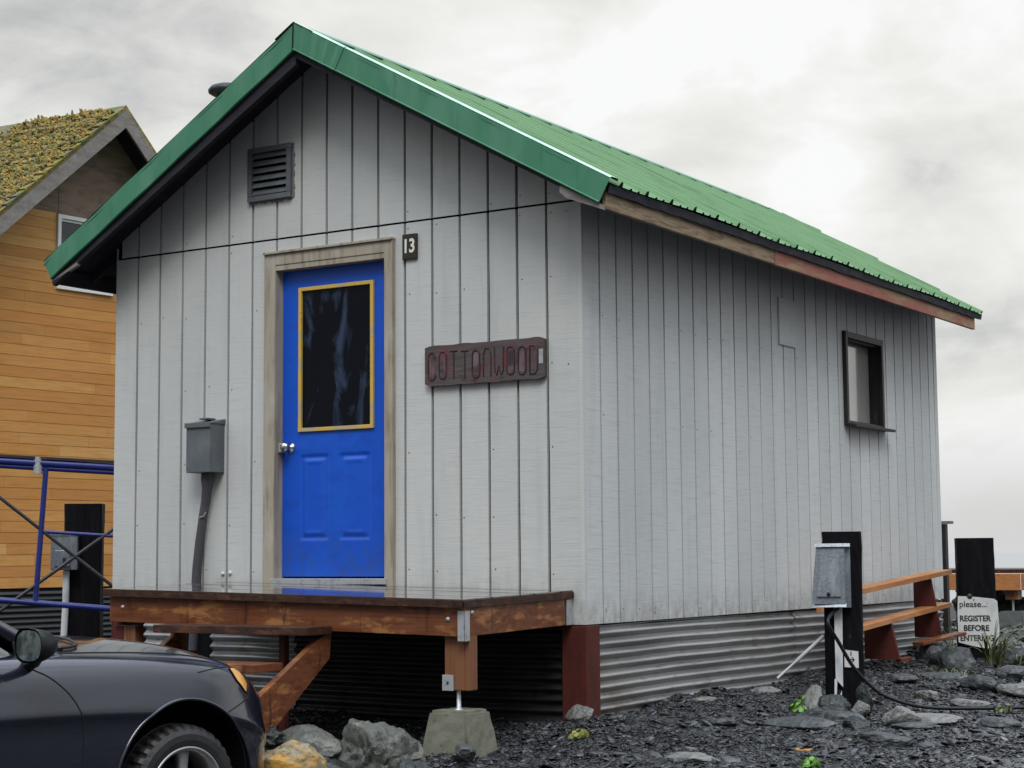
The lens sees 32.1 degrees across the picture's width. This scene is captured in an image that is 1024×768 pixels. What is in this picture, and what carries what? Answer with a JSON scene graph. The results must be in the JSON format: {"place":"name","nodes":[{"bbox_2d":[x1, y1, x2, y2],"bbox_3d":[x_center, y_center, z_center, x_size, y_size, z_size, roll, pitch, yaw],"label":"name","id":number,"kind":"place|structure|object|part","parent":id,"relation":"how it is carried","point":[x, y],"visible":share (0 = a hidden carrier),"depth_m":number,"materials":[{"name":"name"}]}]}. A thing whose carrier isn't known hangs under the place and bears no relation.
{"place":"outdoors","nodes":[
{"label":"outdoors","id":0,"kind":"place"},
{"bbox_2d":[0,105,156,637],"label":"neighbour house","id":1,"kind":"structure","parent":0,"point":[63,178],"depth_m":20.13,"materials":[{"name":"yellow wood"}]},
{"bbox_2d":[56,214,112,295],"bbox_3d":[-4.938,-1.482,20.576,0.060,0.860,0.805,-5,-7,37],"label":"window","id":2,"kind":"structure","parent":1,"relation":"in","point":[66,225],"depth_m":20.40,"materials":[{"name":"white plastic"}]},
{"bbox_2d":[0,0,1023,552],"label":"sky","id":3,"kind":"structure","parent":0,"point":[893,130],"materials":[{"name":"white"}]},
{"bbox_2d":[105,605,1023,767],"bbox_3d":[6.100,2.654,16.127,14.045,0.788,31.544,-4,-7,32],"label":"slate gravel","id":4,"kind":"structure","parent":0,"point":[998,738],"depth_m":9.66,"materials":[{"name":"grey gravel"}]},
{"bbox_2d":[0,454,113,612],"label":"scaffold","id":5,"kind":"object","parent":4,"relation":"on","point":[40,465],"visible":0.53,"depth_m":12.18,"materials":[{"name":"blue metal"}]},
{"bbox_2d":[64,504,104,637],"bbox_3d":[-3.163,1.638,13.144,0.285,1.500,0.232,0,-6,-7],"label":"timber piling","id":6,"kind":"object","parent":4,"relation":"on","point":[85,585],"visible":0.47,"depth_m":13.07,"materials":[{"name":"black wood"}]},
{"bbox_2d":[50,534,78,635],"bbox_3d":[-3.260,1.729,12.945,0.200,1.283,0.150,0,-6,-8],"label":"power box","id":7,"kind":"object","parent":6,"relation":"attached to","point":[59,556],"visible":0.67,"depth_m":12.95,"materials":[{"name":"white paint"}]},
{"bbox_2d":[0,621,265,767],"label":"parked car","id":8,"kind":"object","parent":4,"relation":"on","point":[79,702],"visible":1,"depth_m":7.84,"materials":[{"name":"paint"}]},
{"bbox_3d":[-2.490,0.909,7.249,0.240,0.485,1.070,-5,-7,41],"label":"side window","id":9,"kind":"part","parent":8,"relation":"part of","materials":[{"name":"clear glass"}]},
{"bbox_2d":[153,623,331,732],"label":"wooden steps","id":10,"kind":"structure","parent":4,"relation":"on","point":[282,690],"depth_m":9.47,"materials":[{"name":"brown wood"}]},
{"bbox_2d":[264,740,326,767],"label":"boulder","id":11,"kind":"object","parent":4,"relation":"on","point":[293,754],"visible":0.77,"depth_m":8.71,"materials":[{"name":"stone"}]},
{"bbox_2d":[323,756,342,767],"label":"boulder","id":12,"kind":"object","parent":4,"relation":"on","point":[332,762],"visible":0.33,"depth_m":9.07,"materials":[{"name":"stone"}]},
{"bbox_2d":[279,724,341,758],"bbox_3d":[-1.023,1.875,9.261,0.376,0.207,0.291,-1,-6,7],"label":"boulder","id":13,"kind":"object","parent":12,"relation":"on","point":[322,742],"visible":0.56,"depth_m":9.19,"materials":[{"name":"grey stone"}]},
{"bbox_2d":[337,718,427,767],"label":"boulder","id":14,"kind":"object","parent":4,"relation":"on","point":[366,744],"visible":0.89,"depth_m":8.87,"materials":[{"name":"grey stone"}]},
{"bbox_2d":[396,758,430,767],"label":"boulder","id":15,"kind":"object","parent":4,"relation":"on","point":[406,763],"visible":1,"depth_m":8.68,"materials":[{"name":"stone"}]},
{"bbox_2d":[423,707,497,759],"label":"pier block","id":16,"kind":"structure","parent":4,"relation":"on","point":[448,729],"depth_m":9.14,"materials":[{"name":"concrete"}]},
{"bbox_2d":[453,744,475,762],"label":"boulder","id":17,"kind":"object","parent":4,"relation":"on","point":[466,753],"visible":1,"depth_m":8.96,"materials":[{"name":"grey stone"}]},
{"bbox_2d":[43,22,982,721],"bbox_3d":[0.709,0.332,14.070,4.442,4.617,7.640,-4,-7,32],"label":"cabin","id":18,"kind":"object","parent":4,"relation":"on","point":[695,442],"visible":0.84,"depth_m":11.29,"materials":[{"name":"grey wood"}]},
{"bbox_2d":[184,418,225,649],"bbox_3d":[-2.009,0.971,11.545,0.249,1.503,0.157,-4,-7,32],"label":"meter box","id":19,"kind":"object","parent":18,"relation":"attached to","point":[205,448],"visible":0.95,"depth_m":11.55,"materials":[{"name":"grey paint"}]},
{"bbox_2d":[278,261,383,576],"bbox_3d":[-1.118,0.225,11.170,0.861,1.956,0.120,-4,-7,32],"label":"door","id":20,"kind":"structure","parent":18,"relation":"in","point":[332,447],"depth_m":11.20,"materials":[{"name":"blue paint"}]},
{"bbox_2d":[103,581,573,709],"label":"porch deck","id":21,"kind":"structure","parent":18,"relation":"attached to","point":[460,619],"depth_m":9.77,"materials":[{"name":"brown wood"}]},
{"bbox_2d":[402,233,417,259],"bbox_3d":[-0.626,-0.842,10.912,0.108,0.157,0.021,-4,-7,32],"label":"number plaque","id":22,"kind":"object","parent":18,"relation":"attached to","point":[409,246],"visible":1,"depth_m":10.90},
{"bbox_2d":[425,337,546,386],"bbox_3d":[-0.163,-0.129,10.543,0.844,0.248,0.035,-4,-7,32],"label":"name board","id":23,"kind":"object","parent":18,"relation":"attached to","point":[497,361],"visible":1,"depth_m":10.52,"materials":[{"name":"wood"}]},
{"bbox_2d":[842,330,895,431],"bbox_3d":[2.753,-0.008,13.925,0.181,0.736,0.870,-4,-7,32],"label":"window","id":24,"kind":"structure","parent":18,"relation":"in","point":[863,392],"depth_m":14.08,"materials":[{"name":"black wood"}]},
{"bbox_2d":[567,726,588,738],"bbox_3d":[0.353,1.857,9.487,0.119,0.068,0.092,2,-6,-28],"label":"weed","id":25,"kind":"object","parent":4,"relation":"on","point":[582,733],"visible":1,"depth_m":9.46,"materials":[{"name":"yellow plant"}]},
{"bbox_2d":[565,704,593,721],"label":"stone","id":26,"kind":"object","parent":4,"relation":"on","point":[576,712],"visible":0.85,"depth_m":9.96,"materials":[{"name":"grey stone"}]},
{"bbox_2d":[666,752,717,763],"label":"stone","id":27,"kind":"object","parent":4,"relation":"on","point":[698,757],"visible":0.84,"depth_m":8.99,"materials":[{"name":"grey stone"}]},
{"bbox_2d":[692,696,716,701],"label":"stone","id":28,"kind":"object","parent":4,"relation":"on","point":[704,698],"visible":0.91,"depth_m":10.77,"materials":[{"name":"grey stone"}]},
{"bbox_2d":[707,717,737,724],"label":"stone","id":29,"kind":"object","parent":4,"relation":"on","point":[724,721],"visible":0.99,"depth_m":10.02,"materials":[{"name":"grey stone"}]},
{"bbox_2d":[751,686,781,693],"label":"stone","id":30,"kind":"object","parent":4,"relation":"on","point":[769,689],"visible":0.71,"depth_m":11.31,"materials":[{"name":"grey stone"}]},
{"bbox_2d":[789,695,806,712],"bbox_3d":[1.747,1.904,10.618,0.197,0.110,0.188,-4,-7,32],"label":"weed","id":31,"kind":"object","parent":4,"relation":"on","point":[794,707],"visible":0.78,"depth_m":10.58,"materials":[{"name":"green plant"}]},
{"bbox_2d":[762,716,842,730],"bbox_3d":[1.622,1.901,9.984,0.461,0.078,0.180,-4,-7,32],"label":"stone","id":32,"kind":"object","parent":4,"relation":"on","point":[805,722],"visible":0.98,"depth_m":9.93,"materials":[{"name":"grey stone"}]},
{"bbox_2d":[792,748,813,750],"bbox_3d":[1.472,1.853,9.025,0.103,0.008,0.066,-3,-6,25],"label":"fallen leaf","id":33,"kind":"object","parent":4,"relation":"on","point":[802,749],"visible":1,"depth_m":9.01,"materials":[{"name":"orange plant"}]},
{"bbox_2d":[798,756,820,767],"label":"weed","id":34,"kind":"object","parent":4,"relation":"on","point":[812,762],"visible":1,"depth_m":8.61,"materials":[{"name":"green plant"}]},
{"bbox_2d":[800,685,821,711],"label":"stone","id":35,"kind":"object","parent":4,"relation":"on","point":[813,694],"visible":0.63,"depth_m":10.55,"materials":[{"name":"grey stone"}]},
{"bbox_2d":[797,704,850,717],"bbox_3d":[1.813,1.945,10.331,0.382,0.183,0.144,-1,-6,5],"label":"stone","id":36,"kind":"object","parent":4,"relation":"on","point":[818,711],"visible":0.3,"depth_m":10.28,"materials":[{"name":"grey stone"}]},
{"bbox_2d":[818,694,850,709],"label":"stone","id":37,"kind":"object","parent":4,"relation":"on","point":[823,700],"visible":0.61,"depth_m":10.49,"materials":[{"name":"stone"}]},
{"bbox_2d":[821,531,864,708],"bbox_3d":[2.051,1.512,11.006,0.245,1.194,0.214,-1,-6,10],"label":"timber piling","id":38,"kind":"object","parent":4,"relation":"on","point":[852,622],"visible":0.54,"depth_m":10.91,"materials":[{"name":"black wood"}]},
{"bbox_2d":[777,634,824,678],"bbox_3d":[1.784,1.684,10.997,0.302,0.275,0.028,-1,-6,8],"label":"pipe stake","id":39,"kind":"object","parent":38,"relation":"attached to","point":[810,648],"visible":1,"depth_m":10.99,"materials":[{"name":"white paint"}]},
{"bbox_2d":[811,543,850,607],"bbox_3d":[1.948,1.171,10.891,0.242,0.390,0.126,-1,-6,10],"label":"power box","id":40,"kind":"object","parent":38,"relation":"attached to","point":[832,581],"visible":1,"depth_m":10.86,"materials":[{"name":"grey metal"}]},
{"bbox_2d":[826,607,1023,709],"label":"power cable","id":41,"kind":"object","parent":40,"relation":"attached to","point":[848,659],"visible":1,"depth_m":10.75,"materials":[{"name":"black plastic"}]},
{"bbox_2d":[834,608,842,694],"bbox_3d":[1.994,1.691,10.879,0.063,0.655,0.035,-1,-6,10],"label":"conduit board","id":42,"kind":"object","parent":38,"relation":"attached to","point":[838,651],"visible":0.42,"depth_m":10.87,"materials":[{"name":"white paint"}]},
{"bbox_2d":[844,650,858,667],"bbox_3d":[2.073,1.678,10.873,0.085,0.110,0.006,-1,-6,10],"label":"paper notice","id":43,"kind":"object","parent":38,"relation":"attached to","point":[853,656],"visible":0.66,"depth_m":10.87,"materials":[{"name":"white paper"}]},
{"bbox_2d":[824,711,864,726],"bbox_3d":[1.873,1.903,10.091,0.208,0.096,0.235,0,-6,-3],"label":"stone","id":44,"kind":"object","parent":4,"relation":"on","point":[838,716],"visible":0.4,"depth_m":10.04,"materials":[{"name":"grey stone"}]},
{"bbox_2d":[843,715,871,729],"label":"stone","id":45,"kind":"object","parent":4,"relation":"on","point":[853,722],"visible":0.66,"depth_m":9.87,"materials":[{"name":"stone"}]},
{"bbox_2d":[851,700,869,715],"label":"stone","id":46,"kind":"object","parent":4,"relation":"on","point":[860,707],"visible":0.85,"depth_m":10.43,"materials":[{"name":"grey stone"}]},
{"bbox_2d":[856,682,873,715],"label":"stone","id":47,"kind":"object","parent":4,"relation":"on","point":[863,693],"visible":0.79,"depth_m":10.50,"materials":[{"name":"stone"}]},
{"bbox_2d":[816,570,951,661],"bbox_3d":[2.763,1.734,13.272,0.270,0.670,2.730,-4,-7,32],"label":"wooden bench","id":48,"kind":"object","parent":4,"relation":"on","point":[880,641],"visible":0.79,"depth_m":13.50,"materials":[{"name":"orange wood"}]},
{"bbox_2d":[859,731,913,746],"bbox_3d":[1.984,1.884,9.443,0.294,0.085,0.130,-3,-6,22],"label":"stone","id":49,"kind":"object","parent":4,"relation":"on","point":[884,738],"visible":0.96,"depth_m":9.39,"materials":[{"name":"grey stone"}]},
{"bbox_2d":[881,706,921,725],"bbox_3d":[2.247,1.932,10.249,0.244,0.156,0.147,0,-6,-5],"label":"stone","id":50,"kind":"object","parent":4,"relation":"on","point":[898,714],"visible":0.78,"depth_m":10.19,"materials":[{"name":"grey stone"}]},
{"bbox_2d":[889,673,918,683],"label":"stone","id":51,"kind":"object","parent":4,"relation":"on","point":[903,678],"visible":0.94,"depth_m":12.09,"materials":[{"name":"grey stone"}]},
{"bbox_2d":[889,722,939,729],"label":"stone","id":52,"kind":"object","parent":4,"relation":"on","point":[909,725],"visible":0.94,"depth_m":9.92,"materials":[{"name":"grey stone"}]},
{"bbox_2d":[913,690,938,700],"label":"stone","id":53,"kind":"object","parent":4,"relation":"on","point":[930,695],"visible":0.94,"depth_m":11.46,"materials":[{"name":"grey stone"}]},
{"bbox_2d":[913,644,944,659],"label":"stone","id":54,"kind":"object","parent":4,"relation":"on","point":[924,652],"visible":0.36,"depth_m":13.52,"materials":[{"name":"stone"}]},
{"bbox_2d":[912,632,966,645],"bbox_3d":[3.285,1.954,13.674,0.599,0.081,0.100,5,-8,-43],"label":"broken plank","id":55,"kind":"object","parent":54,"relation":"on","point":[927,641],"visible":1,"depth_m":13.62,"materials":[{"name":"brown wood"}]},
{"bbox_2d":[916,713,963,724],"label":"stone","id":56,"kind":"object","parent":4,"relation":"on","point":[937,718],"visible":0.67,"depth_m":10.22,"materials":[{"name":"grey stone"}]},
{"bbox_2d":[915,672,967,681],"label":"stone","id":57,"kind":"object","parent":4,"relation":"on","point":[946,676],"visible":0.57,"depth_m":12.24,"materials":[{"name":"grey stone"}]},
{"bbox_2d":[941,521,952,633],"bbox_3d":[4.242,1.996,17.450,0.180,1.300,0.100,-4,-7,32],"label":"fence post","id":58,"kind":"object","parent":4,"relation":"on","point":[946,623],"visible":0.54,"depth_m":17.43,"materials":[{"name":"black wood"}]},
{"bbox_2d":[936,616,962,646],"bbox_3d":[3.462,1.995,14.018,0.491,0.331,0.291,0,-6,-8],"label":"grass tuft","id":59,"kind":"object","parent":4,"relation":"on","point":[947,645],"visible":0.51,"depth_m":14.04,"materials":[{"name":"green plant"}]},
{"bbox_2d":[921,666,980,674],"bbox_3d":[3.152,2.050,12.729,0.463,0.063,0.674,2,-6,-22],"label":"grass tuft","id":60,"kind":"object","parent":4,"relation":"on","point":[963,672],"visible":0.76,"depth_m":12.73,"materials":[{"name":"green plant"}]},
{"bbox_2d":[927,647,977,670],"bbox_3d":[3.261,2.112,13.212,0.431,0.325,0.300,-4,-7,32],"label":"stone","id":61,"kind":"object","parent":4,"relation":"on","point":[948,658],"visible":0.5,"depth_m":13.11,"materials":[{"name":"stone"}]},
{"bbox_2d":[949,698,990,706],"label":"stone","id":62,"kind":"object","parent":4,"relation":"on","point":[959,702],"visible":0.78,"depth_m":11.03,"materials":[{"name":"grey stone"}]},
{"bbox_2d":[954,538,997,659],"bbox_3d":[3.674,1.745,14.110,0.303,1.044,0.234,-1,-6,8],"label":"timber piling","id":63,"kind":"object","parent":4,"relation":"on","point":[975,566],"visible":0.56,"depth_m":14.03,"materials":[{"name":"black wood"}]},
{"bbox_2d":[957,594,999,647],"bbox_3d":[3.658,1.860,13.965,0.318,0.429,0.008,-1,-6,8],"label":"register sign","id":64,"kind":"object","parent":63,"relation":"attached to","point":[973,613],"visible":0.96,"depth_m":13.97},
{"bbox_2d":[956,674,998,692],"bbox_3d":[3.114,2.017,11.960,0.358,0.140,0.260,-4,-7,32],"label":"stone","id":65,"kind":"object","parent":4,"relation":"on","point":[979,682],"visible":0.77,"depth_m":11.84,"materials":[{"name":"stone"}]},
{"bbox_2d":[946,618,1023,664],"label":"grass tuft","id":66,"kind":"object","parent":4,"relation":"on","point":[991,658],"visible":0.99,"depth_m":13.34,"materials":[{"name":"green plant"}]},
{"bbox_2d":[979,717,1022,728],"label":"stone","id":67,"kind":"object","parent":4,"relation":"on","point":[998,722],"visible":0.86,"depth_m":10.01,"materials":[{"name":"grey stone"}]},
{"bbox_2d":[993,703,1013,712],"bbox_3d":[2.967,1.961,10.767,0.128,0.063,0.099,1,-6,-16],"label":"weed","id":68,"kind":"object","parent":4,"relation":"on","point":[1002,710],"visible":1,"depth_m":10.74,"materials":[{"name":"green plant"}]},
{"bbox_2d":[995,645,1023,664],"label":"stone","id":69,"kind":"object","parent":4,"relation":"on","point":[1010,657],"visible":0.34,"depth_m":13.36,"materials":[{"name":"stone"}]},
{"bbox_2d":[995,665,1023,681],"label":"stone","id":70,"kind":"object","parent":4,"relation":"on","point":[1010,672],"visible":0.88,"depth_m":12.65,"materials":[{"name":"grey stone"}]},
{"bbox_2d":[996,590,1023,611],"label":"stone","id":71,"kind":"object","parent":4,"relation":"on","point":[1003,603],"visible":0.23,"depth_m":21.22,"materials":[{"name":"black stone"}]},
{"bbox_2d":[997,683,1023,697],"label":"stone","id":72,"kind":"object","parent":4,"relation":"on","point":[1015,690],"visible":1,"depth_m":11.68,"materials":[{"name":"grey stone"}]},
{"bbox_2d":[998,610,1023,627],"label":"pier block","id":73,"kind":"structure","parent":4,"relation":"on","point":[1008,617],"depth_m":19.98,"materials":[{"name":"grey concrete"}]},
{"bbox_2d":[949,568,1023,610],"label":"deck","id":74,"kind":"structure","parent":73,"relation":"on","point":[1012,585],"depth_m":20.07,"materials":[{"name":"orange wood"}]},
{"bbox_2d":[1010,654,1023,665],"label":"grass tuft","id":75,"kind":"object","parent":4,"relation":"on","point":[1019,664],"visible":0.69,"depth_m":13.23,"materials":[{"name":"green plant"}]},
{"bbox_2d":[1015,628,1023,641],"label":"stone","id":76,"kind":"object","parent":4,"relation":"on","point":[1020,632],"visible":0.91,"depth_m":14.00,"materials":[{"name":"grey stone"}]},
{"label":"boulder","id":77,"kind":"object","parent":4,"relation":"on","visible":0},
{"bbox_2d":[264,724,284,752],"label":"boulder","id":78,"kind":"object","parent":77,"relation":"on","point":[274,736],"visible":0.19,"depth_m":9.15,"materials":[{"name":"stone"}]},
{"bbox_2d":[938,553,1023,604],"bbox_3d":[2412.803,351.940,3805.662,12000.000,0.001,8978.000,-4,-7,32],"label":"sea","id":79,"kind":"structure","parent":0,"point":[1009,560],"depth_m":482.93,"materials":[{"name":"liquid"}]}
]}

